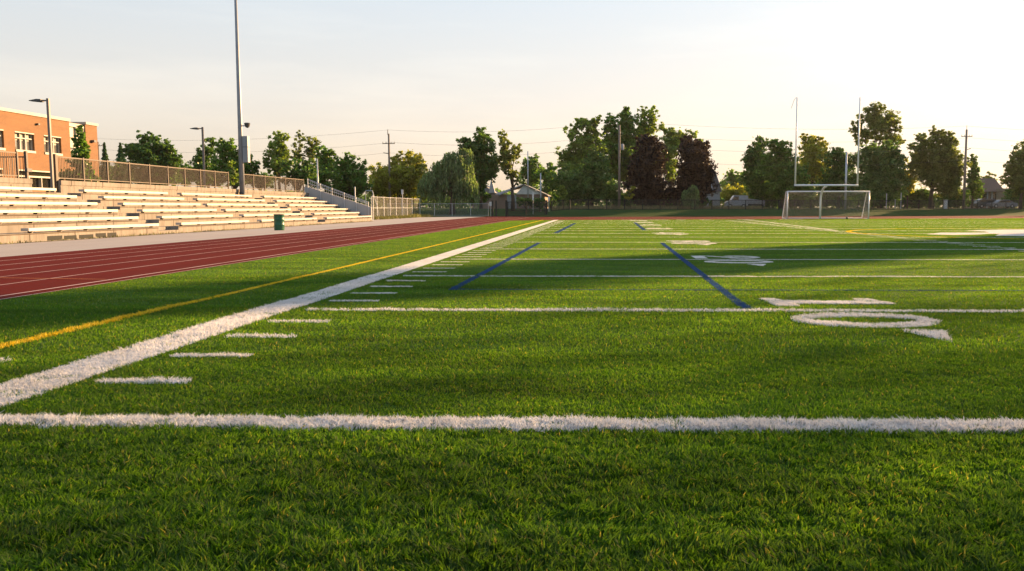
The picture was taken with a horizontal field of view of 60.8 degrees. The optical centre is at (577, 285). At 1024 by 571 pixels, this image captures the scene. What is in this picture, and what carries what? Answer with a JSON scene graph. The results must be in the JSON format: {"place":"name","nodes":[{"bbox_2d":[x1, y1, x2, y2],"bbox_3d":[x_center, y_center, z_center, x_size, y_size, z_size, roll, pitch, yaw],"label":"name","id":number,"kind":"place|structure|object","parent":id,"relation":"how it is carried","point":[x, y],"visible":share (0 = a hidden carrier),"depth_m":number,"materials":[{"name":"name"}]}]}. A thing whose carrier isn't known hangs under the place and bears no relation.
{"place":"outdoors","nodes":[
{"label":"outdoors","id":0,"kind":"place"},
{"bbox_2d":[0,218,1023,570],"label":"turf field","id":1,"kind":"structure","parent":0,"point":[584,268],"depth_m":9.66,"materials":[{"name":"green plant"}]},
{"bbox_2d":[95,376,191,383],"bbox_3d":[-2.727,0.590,5.463,0.635,0.046,0.163,0,5,1],"label":"hash mark","id":2,"kind":"object","parent":1,"relation":"on","point":[172,380],"visible":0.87,"depth_m":5.45,"materials":[{"name":"white paint"}]},
{"bbox_2d":[169,351,253,357],"bbox_3d":[-2.711,0.508,6.418,0.622,0.038,0.175,0,5,1],"label":"hash mark","id":3,"kind":"object","parent":1,"relation":"on","point":[214,354],"visible":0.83,"depth_m":6.41,"materials":[{"name":"white paint"}]},
{"bbox_2d":[224,332,296,337],"bbox_3d":[-2.685,0.418,7.365,0.621,0.048,0.200,0,5,1],"label":"hash mark","id":4,"kind":"object","parent":1,"relation":"on","point":[268,335],"visible":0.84,"depth_m":7.36,"materials":[{"name":"white paint"}]},
{"bbox_2d":[0,220,540,348],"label":"yellow line","id":5,"kind":"object","parent":1,"relation":"on","point":[32,338],"visible":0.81,"depth_m":9.17,"materials":[{"name":"paint"}]},
{"bbox_2d":[0,220,556,406],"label":"sideline","id":6,"kind":"object","parent":1,"relation":"on","point":[151,347],"visible":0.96,"depth_m":7.11,"materials":[{"name":"white paint"}]},
{"bbox_2d":[270,318,329,322],"bbox_3d":[-2.664,0.333,8.322,0.616,0.045,0.164,0,5,-2],"label":"hash mark","id":7,"kind":"object","parent":1,"relation":"on","point":[302,320],"visible":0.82,"depth_m":8.31,"materials":[{"name":"white paint"}]},
{"bbox_2d":[449,243,539,290],"bbox_3d":[-1.443,-0.643,19.265,0.180,0.029,15.593,0,5,2],"label":"blue line","id":8,"kind":"object","parent":1,"relation":"on","point":[490,268],"visible":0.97,"depth_m":15.45,"materials":[{"name":"paint"}]},
{"bbox_2d":[0,411,1023,434],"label":"goal line","id":9,"kind":"object","parent":1,"relation":"on","point":[661,425],"visible":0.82,"depth_m":4.33,"materials":[{"name":"white paint"}]},
{"bbox_2d":[306,306,1023,312],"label":"yard line","id":10,"kind":"object","parent":1,"relation":"on","point":[660,309],"visible":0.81,"depth_m":9.20,"materials":[{"name":"white paint"}]},
{"bbox_2d":[537,228,857,228],"bbox_3d":[21.391,-2.908,44.493,47.095,0.021,0.400,0,5,1],"label":"yard line","id":11,"kind":"object","parent":1,"relation":"on","point":[649,228],"visible":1,"depth_m":44.86,"materials":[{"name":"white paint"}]},
{"bbox_2d":[661,243,752,309],"bbox_3d":[2.204,-0.552,18.128,0.182,0.052,17.734,0,5,2],"label":"blue line","id":12,"kind":"object","parent":1,"relation":"on","point":[742,304],"visible":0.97,"depth_m":12.62,"materials":[{"name":"paint"}]},
{"bbox_2d":[403,275,1023,277],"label":"yard line","id":13,"kind":"object","parent":1,"relation":"on","point":[725,276],"visible":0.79,"depth_m":13.77,"materials":[{"name":"white paint"}]},
{"bbox_2d":[529,233,931,233],"bbox_3d":[21.221,-2.155,36.120,47.083,0.021,0.350,0,5,1],"label":"yard line","id":14,"kind":"object","parent":1,"relation":"on","point":[747,233],"visible":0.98,"depth_m":36.40,"materials":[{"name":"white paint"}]},
{"bbox_2d":[692,256,772,265],"bbox_3d":[3.239,-0.523,17.999,1.480,0.017,3.515,0,5,1],"label":"yard number","id":15,"kind":"object","parent":1,"relation":"on","point":[732,257],"visible":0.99,"depth_m":17.92,"materials":[{"name":"white paint"}]},
{"bbox_2d":[453,288,1022,290],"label":"blue line","id":16,"kind":"object","parent":1,"relation":"on","point":[725,289],"visible":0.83,"depth_m":11.55,"materials":[{"name":"paint"}]},
{"bbox_2d":[511,259,1023,259],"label":"yard line","id":17,"kind":"object","parent":1,"relation":"on","point":[806,259],"visible":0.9,"depth_m":18.29,"materials":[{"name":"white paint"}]},
{"bbox_2d":[557,222,1014,222],"bbox_3d":[21.767,-4.539,62.592,47.103,0.026,0.462,0,5,1],"label":"yard line","id":18,"kind":"object","parent":1,"relation":"on","point":[839,222],"visible":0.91,"depth_m":62.63,"materials":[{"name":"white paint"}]},
{"bbox_2d":[560,220,1022,220],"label":"yard line","id":19,"kind":"object","parent":1,"relation":"on","point":[733,220],"visible":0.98,"depth_m":71.98,"materials":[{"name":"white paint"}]},
{"bbox_2d":[608,221,1023,221],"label":"yard line","id":20,"kind":"object","parent":1,"relation":"on","point":[877,221],"visible":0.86,"depth_m":67.11,"materials":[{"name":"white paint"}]},
{"bbox_2d":[791,97,860,218],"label":"football goal","id":21,"kind":"object","parent":1,"relation":"on","point":[825,186],"visible":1,"depth_m":77.89,"materials":[{"name":"white paint"}]},
{"bbox_2d":[782,191,869,218],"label":"soccer goal","id":22,"kind":"object","parent":1,"relation":"on","point":[785,210],"visible":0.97,"depth_m":81.73,"materials":[{"name":"white paint"}]},
{"bbox_2d":[682,242,1023,242],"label":"yard line","id":23,"kind":"object","parent":1,"relation":"on","point":[900,242],"visible":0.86,"depth_m":27.13,"materials":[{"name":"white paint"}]},
{"bbox_2d":[760,297,951,341],"bbox_3d":[2.835,0.289,8.783,1.513,0.050,3.419,0,5,1],"label":"yard number","id":24,"kind":"object","parent":1,"relation":"on","point":[923,321],"visible":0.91,"depth_m":8.55,"materials":[{"name":"white paint"}]},
{"bbox_2d":[932,229,1023,235],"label":"midfield emblem","id":25,"kind":"object","parent":1,"relation":"on","point":[1011,232],"visible":0.96,"depth_m":36.41,"materials":[{"name":"white paint"}]},
{"bbox_2d":[0,216,1023,299],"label":"running track","id":26,"kind":"structure","parent":0,"point":[14,287],"depth_m":20.71,"materials":[{"name":"red rubber"}]},
{"bbox_2d":[1,219,514,295],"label":"lane line","id":27,"kind":"object","parent":26,"relation":"on","point":[191,267],"visible":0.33,"depth_m":15.08,"materials":[{"name":"paint"}]},
{"bbox_2d":[0,0,1023,206],"label":"sky","id":28,"kind":"structure","parent":0,"point":[447,69],"materials":[{"name":"white"}]},
{"bbox_2d":[11,207,1023,297],"bbox_3d":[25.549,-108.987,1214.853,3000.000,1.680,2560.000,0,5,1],"label":"ground","id":29,"kind":"structure","parent":0,"point":[895,211],"depth_m":113.79,"materials":[{"name":"green plant"}]},
{"bbox_2d":[0,107,99,191],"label":"school building","id":30,"kind":"structure","parent":29,"relation":"on","point":[21,132],"depth_m":85.81,"materials":[{"name":"orange brick"}]},
{"bbox_2d":[14,131,35,152],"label":"window","id":31,"kind":"structure","parent":30,"relation":"in","point":[23,140],"depth_m":83.94,"materials":[{"name":"white glass"}]},
{"bbox_2d":[19,169,60,187],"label":"lower window","id":32,"kind":"structure","parent":30,"relation":"in","point":[41,179],"depth_m":86.21,"materials":[{"name":"white glass"}]},
{"bbox_2d":[44,135,62,155],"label":"window","id":33,"kind":"structure","parent":30,"relation":"in","point":[55,140],"depth_m":88.36,"materials":[{"name":"white glass"}]},
{"bbox_2d":[58,125,98,181],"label":"tree","id":34,"kind":"object","parent":29,"relation":"on","point":[82,150],"visible":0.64,"depth_m":66.84,"materials":[{"name":"green plant"}]},
{"bbox_2d":[99,142,115,182],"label":"spruce tree","id":35,"kind":"object","parent":29,"relation":"on","point":[105,156],"visible":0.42,"depth_m":117.45,"materials":[{"name":"green plant"}]},
{"bbox_2d":[112,142,132,183],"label":"spruce tree","id":36,"kind":"object","parent":29,"relation":"on","point":[120,157],"visible":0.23,"depth_m":121.75,"materials":[{"name":"green plant"}]},
{"bbox_2d":[113,130,188,185],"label":"tree","id":37,"kind":"object","parent":29,"relation":"on","point":[151,149],"visible":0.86,"depth_m":114.83,"materials":[{"name":"green plant"}]},
{"bbox_2d":[0,177,371,243],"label":"bleachers","id":38,"kind":"object","parent":29,"relation":"on","point":[71,210],"visible":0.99,"depth_m":39.23,"materials":[{"name":"concrete"}]},
{"bbox_2d":[0,151,18,177],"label":"picket fence","id":39,"kind":"object","parent":38,"relation":"on","point":[17,163],"visible":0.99,"depth_m":34.22,"materials":[{"name":"brown metal"}]},
{"bbox_2d":[0,151,58,192],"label":"picket fence","id":40,"kind":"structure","parent":38,"relation":"on","point":[26,170],"depth_m":35.13,"materials":[{"name":"brown metal"}]},
{"bbox_2d":[29,98,55,191],"bbox_3d":[-22.598,-5.888,36.721,0.860,3.970,0.260,0,5,1],"label":"lamp post","id":41,"kind":"object","parent":38,"relation":"on","point":[47,100],"visible":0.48,"depth_m":36.64,"materials":[{"name":"metal"}]},
{"bbox_2d":[57,156,228,188],"bbox_3d":[-22.079,-5.808,45.761,0.070,1.070,17.420,0,5,1],"label":"picket fence","id":42,"kind":"object","parent":38,"relation":"on","point":[149,169],"visible":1,"depth_m":43.90,"materials":[{"name":"brown metal"}]},
{"bbox_2d":[234,0,249,197],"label":"floodlight mast","id":43,"kind":"object","parent":38,"relation":"on","point":[244,148],"visible":0.91,"depth_m":55.09,"materials":[{"name":"metal"}]},
{"bbox_2d":[244,174,303,192],"bbox_3d":[-21.730,-7.304,62.390,0.070,1.070,12.120,0,5,1],"label":"picket fence","id":44,"kind":"object","parent":38,"relation":"on","point":[293,187],"visible":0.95,"depth_m":62.11,"materials":[{"name":"brown metal"}]},
{"bbox_2d":[0,220,371,243],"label":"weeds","id":45,"kind":"object","parent":29,"relation":"on","point":[186,232],"visible":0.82,"depth_m":36.69,"materials":[{"name":"green plant"}]},
{"bbox_2d":[190,127,205,187],"bbox_3d":[-23.574,-7.627,54.040,0.860,4.390,0.260,0,5,1],"label":"lamp post","id":46,"kind":"object","parent":29,"relation":"on","point":[203,151],"visible":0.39,"depth_m":53.92,"materials":[{"name":"metal"}]},
{"bbox_2d":[187,137,221,187],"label":"tree","id":47,"kind":"object","parent":29,"relation":"on","point":[198,162],"visible":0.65,"depth_m":111.05,"materials":[{"name":"green plant"}]},
{"bbox_2d":[225,160,238,188],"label":"tree","id":48,"kind":"object","parent":29,"relation":"on","point":[232,176],"visible":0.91,"depth_m":84.06,"materials":[{"name":"green plant"}]},
{"bbox_2d":[208,138,260,188],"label":"tree","id":49,"kind":"object","parent":29,"relation":"on","point":[226,151],"visible":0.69,"depth_m":109.29,"materials":[{"name":"green plant"}]},
{"bbox_2d":[0,217,473,256],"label":"concrete apron","id":50,"kind":"object","parent":29,"relation":"on","point":[16,249],"visible":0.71,"depth_m":30.78,"materials":[{"name":"grey concrete"}]},
{"bbox_2d":[273,214,284,229],"bbox_3d":[-14.376,-3.048,41.805,0.524,0.773,0.524,0,5,1],"label":"rubbish barrel","id":51,"kind":"object","parent":50,"relation":"on","point":[279,224],"visible":0.99,"depth_m":41.60,"materials":[{"name":"green paint"}]},
{"bbox_2d":[245,171,276,189],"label":"shrub","id":52,"kind":"object","parent":29,"relation":"on","point":[264,173],"visible":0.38,"depth_m":117.91,"materials":[{"name":"green plant"}]},
{"bbox_2d":[262,130,291,190],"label":"tree","id":53,"kind":"object","parent":29,"relation":"on","point":[281,151],"visible":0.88,"depth_m":111.02,"materials":[{"name":"green plant"}]},
{"bbox_2d":[273,157,319,191],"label":"tree","id":54,"kind":"object","parent":29,"relation":"on","point":[304,172],"visible":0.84,"depth_m":105.21,"materials":[{"name":"green plant"}]},
{"bbox_2d":[290,130,305,164],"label":"tree","id":55,"kind":"object","parent":29,"relation":"on","point":[296,154],"visible":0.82,"depth_m":115.47,"materials":[{"name":"green plant"}]},
{"bbox_2d":[298,135,321,185],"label":"tree","id":56,"kind":"object","parent":29,"relation":"on","point":[309,150],"visible":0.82,"depth_m":115.26,"materials":[{"name":"green plant"}]},
{"bbox_2d":[309,145,344,191],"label":"tree","id":57,"kind":"object","parent":29,"relation":"on","point":[327,164],"visible":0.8,"depth_m":110.59,"materials":[{"name":"green plant"}]},
{"bbox_2d":[323,182,373,199],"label":"shrub","id":58,"kind":"object","parent":29,"relation":"on","point":[344,190],"visible":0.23,"depth_m":116.31,"materials":[{"name":"green plant"}]},
{"bbox_2d":[332,152,373,200],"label":"maple tree","id":59,"kind":"object","parent":29,"relation":"on","point":[353,173],"visible":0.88,"depth_m":113.06,"materials":[{"name":"green plant"}]},
{"bbox_2d":[382,129,394,209],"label":"utility pole","id":60,"kind":"object","parent":29,"relation":"on","point":[389,170],"visible":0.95,"depth_m":119.40,"materials":[{"name":"brown wood"}]},
{"bbox_2d":[371,195,419,220],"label":"chain link fence","id":61,"kind":"object","parent":29,"relation":"on","point":[378,205],"visible":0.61,"depth_m":88.14,"materials":[{"name":"metal"}]},
{"bbox_2d":[367,149,429,209],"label":"tree","id":62,"kind":"object","parent":29,"relation":"on","point":[404,178],"visible":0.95,"depth_m":120.60,"materials":[{"name":"green plant"}]},
{"bbox_2d":[376,195,430,208],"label":"shrub","id":63,"kind":"object","parent":29,"relation":"on","point":[409,201],"visible":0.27,"depth_m":125.50,"materials":[{"name":"green plant"}]},
{"bbox_2d":[372,213,436,219],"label":"weeds","id":64,"kind":"object","parent":29,"relation":"on","point":[415,215],"visible":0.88,"depth_m":89.67,"materials":[{"name":"green plant"}]},
{"bbox_2d":[389,203,488,215],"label":"chain link fence","id":65,"kind":"object","parent":29,"relation":"on","point":[447,210],"visible":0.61,"depth_m":107.95,"materials":[{"name":"metal"}]},
{"bbox_2d":[416,148,480,213],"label":"willow tree","id":66,"kind":"object","parent":29,"relation":"on","point":[450,175],"visible":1,"depth_m":112.77,"materials":[{"name":"green plant"}]},
{"bbox_2d":[455,126,499,208],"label":"tree","id":67,"kind":"object","parent":29,"relation":"on","point":[485,167],"visible":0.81,"depth_m":124.32,"materials":[{"name":"green plant"}]},
{"bbox_2d":[494,129,522,209],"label":"birch tree","id":68,"kind":"object","parent":29,"relation":"on","point":[507,158],"visible":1,"depth_m":118.69,"materials":[{"name":"green plant"}]},
{"bbox_2d":[483,184,550,208],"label":"garage house","id":69,"kind":"structure","parent":29,"relation":"on","point":[500,198],"depth_m":134.59,"materials":[{"name":"grey brick"}]},
{"bbox_2d":[505,200,547,215],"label":"black gate","id":70,"kind":"structure","parent":29,"relation":"on","point":[545,206],"depth_m":104.72,"materials":[{"name":"metal"}]},
{"bbox_2d":[516,197,536,211],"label":"shrub","id":71,"kind":"object","parent":29,"relation":"on","point":[521,200],"visible":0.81,"depth_m":117.33,"materials":[{"name":"green plant"}]},
{"bbox_2d":[518,153,544,188],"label":"tree","id":72,"kind":"object","parent":29,"relation":"on","point":[532,164],"visible":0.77,"depth_m":158.05,"materials":[{"name":"green plant"}]},
{"bbox_2d":[531,162,558,207],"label":"tree","id":73,"kind":"object","parent":29,"relation":"on","point":[545,175],"visible":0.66,"depth_m":153.47,"materials":[{"name":"green plant"}]},
{"bbox_2d":[538,186,558,206],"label":"shrub","id":74,"kind":"object","parent":29,"relation":"on","point":[547,190],"visible":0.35,"depth_m":149.16,"materials":[{"name":"green plant"}]},
{"bbox_2d":[553,114,614,205],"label":"tree","id":75,"kind":"object","parent":29,"relation":"on","point":[572,159],"visible":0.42,"depth_m":133.67,"materials":[{"name":"green plant"}]},
{"bbox_2d":[549,144,624,205],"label":"tree","id":76,"kind":"object","parent":29,"relation":"on","point":[593,182],"visible":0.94,"depth_m":121.78,"materials":[{"name":"green plant"}]},
{"bbox_2d":[600,112,629,206],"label":"tree","id":77,"kind":"object","parent":29,"relation":"on","point":[612,140],"visible":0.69,"depth_m":137.89,"materials":[{"name":"green plant"}]},
{"bbox_2d":[618,125,623,205],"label":"utility pole","id":78,"kind":"object","parent":29,"relation":"on","point":[619,171],"visible":0.94,"depth_m":119.84,"materials":[{"name":"brown wood"}]},
{"bbox_2d":[616,106,643,191],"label":"poplar tree","id":79,"kind":"object","parent":29,"relation":"on","point":[628,128],"visible":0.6,"depth_m":139.16,"materials":[{"name":"green plant"}]},
{"bbox_2d":[247,187,1023,207],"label":"distant wood","id":80,"kind":"object","parent":29,"relation":"on","point":[446,200],"visible":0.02,"depth_m":258.55,"materials":[{"name":"green plant"}]},
{"bbox_2d":[634,105,660,204],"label":"tree","id":81,"kind":"object","parent":29,"relation":"on","point":[646,126],"visible":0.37,"depth_m":141.52,"materials":[{"name":"green plant"}]},
{"bbox_2d":[621,134,676,206],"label":"purple tree","id":82,"kind":"object","parent":29,"relation":"on","point":[646,180],"visible":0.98,"depth_m":127.38,"materials":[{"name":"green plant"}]},
{"bbox_2d":[658,121,703,181],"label":"tree","id":83,"kind":"object","parent":29,"relation":"on","point":[670,141],"visible":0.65,"depth_m":139.47,"materials":[{"name":"green plant"}]},
{"bbox_2d":[679,185,699,207],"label":"bush","id":84,"kind":"object","parent":29,"relation":"on","point":[691,194],"visible":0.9,"depth_m":120.47,"materials":[{"name":"green plant"}]},
{"bbox_2d":[662,134,720,206],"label":"purple tree","id":85,"kind":"object","parent":29,"relation":"on","point":[698,172],"visible":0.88,"depth_m":127.13,"materials":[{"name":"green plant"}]},
{"bbox_2d":[706,174,721,206],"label":"narrow house","id":86,"kind":"structure","parent":29,"relation":"on","point":[715,197],"depth_m":138.90,"materials":[{"name":"white"}]},
{"bbox_2d":[719,168,745,197],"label":"tree","id":87,"kind":"object","parent":29,"relation":"on","point":[731,178],"visible":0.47,"depth_m":226.26,"materials":[{"name":"green plant"}]},
{"bbox_2d":[720,182,748,202],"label":"bush","id":88,"kind":"object","parent":29,"relation":"on","point":[728,193],"visible":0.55,"depth_m":148.39,"materials":[{"name":"yellow plant"}]},
{"bbox_2d":[724,195,747,205],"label":"parked van","id":89,"kind":"object","parent":29,"relation":"on","point":[734,198],"visible":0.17,"depth_m":133.93,"materials":[{"name":"white paint"}]},
{"bbox_2d":[739,135,786,207],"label":"tree","id":90,"kind":"object","parent":29,"relation":"on","point":[756,188],"visible":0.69,"depth_m":137.38,"materials":[{"name":"green plant"}]},
{"bbox_2d":[752,138,816,207],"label":"tree","id":91,"kind":"object","parent":29,"relation":"on","point":[778,168],"visible":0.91,"depth_m":131.28,"materials":[{"name":"green plant"}]},
{"bbox_2d":[551,199,1023,210],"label":"black fence","id":92,"kind":"object","parent":29,"relation":"on","point":[738,207],"visible":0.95,"depth_m":115.83,"materials":[{"name":"metal"}]},
{"bbox_2d":[784,189,822,207],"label":"shrub","id":93,"kind":"object","parent":29,"relation":"on","point":[815,199],"visible":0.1,"depth_m":139.19,"materials":[{"name":"green plant"}]},
{"bbox_2d":[796,133,830,198],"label":"tree","id":94,"kind":"object","parent":29,"relation":"on","point":[812,147],"visible":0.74,"depth_m":143.00,"materials":[{"name":"green plant"}]},
{"bbox_2d":[815,193,859,207],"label":"shrub","id":95,"kind":"object","parent":29,"relation":"on","point":[831,205],"visible":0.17,"depth_m":139.75,"materials":[{"name":"green plant"}]},
{"bbox_2d":[812,147,866,207],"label":"tree","id":96,"kind":"object","parent":29,"relation":"on","point":[834,173],"visible":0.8,"depth_m":135.36,"materials":[{"name":"green plant"}]},
{"bbox_2d":[846,101,905,207],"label":"tree","id":97,"kind":"object","parent":29,"relation":"on","point":[876,120],"visible":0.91,"depth_m":146.49,"materials":[{"name":"green plant"}]},
{"bbox_2d":[843,139,911,207],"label":"tree","id":98,"kind":"object","parent":29,"relation":"on","point":[881,177],"visible":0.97,"depth_m":132.28,"materials":[{"name":"green plant"}]},
{"bbox_2d":[903,158,917,207],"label":"tree","id":99,"kind":"object","parent":29,"relation":"on","point":[911,187],"visible":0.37,"depth_m":137.56,"materials":[{"name":"green plant"}]},
{"bbox_2d":[895,187,943,207],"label":"shrub","id":100,"kind":"object","parent":29,"relation":"on","point":[919,194],"visible":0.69,"depth_m":141.58,"materials":[{"name":"green plant"}]},
{"bbox_2d":[906,125,972,207],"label":"tree","id":101,"kind":"object","parent":29,"relation":"on","point":[939,175],"visible":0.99,"depth_m":134.70,"materials":[{"name":"green plant"}]},
{"bbox_2d":[935,187,974,207],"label":"shrub","id":102,"kind":"object","parent":29,"relation":"on","point":[953,198],"visible":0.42,"depth_m":143.35,"materials":[{"name":"green plant"}]},
{"bbox_2d":[961,130,972,208],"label":"utility pole","id":103,"kind":"object","parent":29,"relation":"on","point":[964,176],"visible":0.94,"depth_m":127.68,"materials":[{"name":"brown wood"}]},
{"bbox_2d":[966,154,984,207],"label":"tree","id":104,"kind":"object","parent":29,"relation":"on","point":[973,181],"visible":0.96,"depth_m":139.19,"materials":[{"name":"green plant"}]},
{"bbox_2d":[965,178,1007,207],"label":"brown roof house","id":105,"kind":"structure","parent":29,"relation":"on","point":[993,189],"depth_m":157.68,"materials":[{"name":"brick"}]},
{"bbox_2d":[999,139,1023,208],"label":"tree","id":106,"kind":"object","parent":29,"relation":"on","point":[1014,170],"visible":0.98,"depth_m":133.13,"materials":[{"name":"green plant"}]},
{"bbox_2d":[1001,189,1023,207],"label":"shrub","id":107,"kind":"object","parent":29,"relation":"on","point":[1007,192],"visible":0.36,"depth_m":142.84,"materials":[{"name":"green plant"}]},
{"bbox_2d":[552,204,770,209],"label":"dry grass","id":108,"kind":"structure","parent":0,"point":[700,207],"depth_m":120.45,"materials":[{"name":"plant"}]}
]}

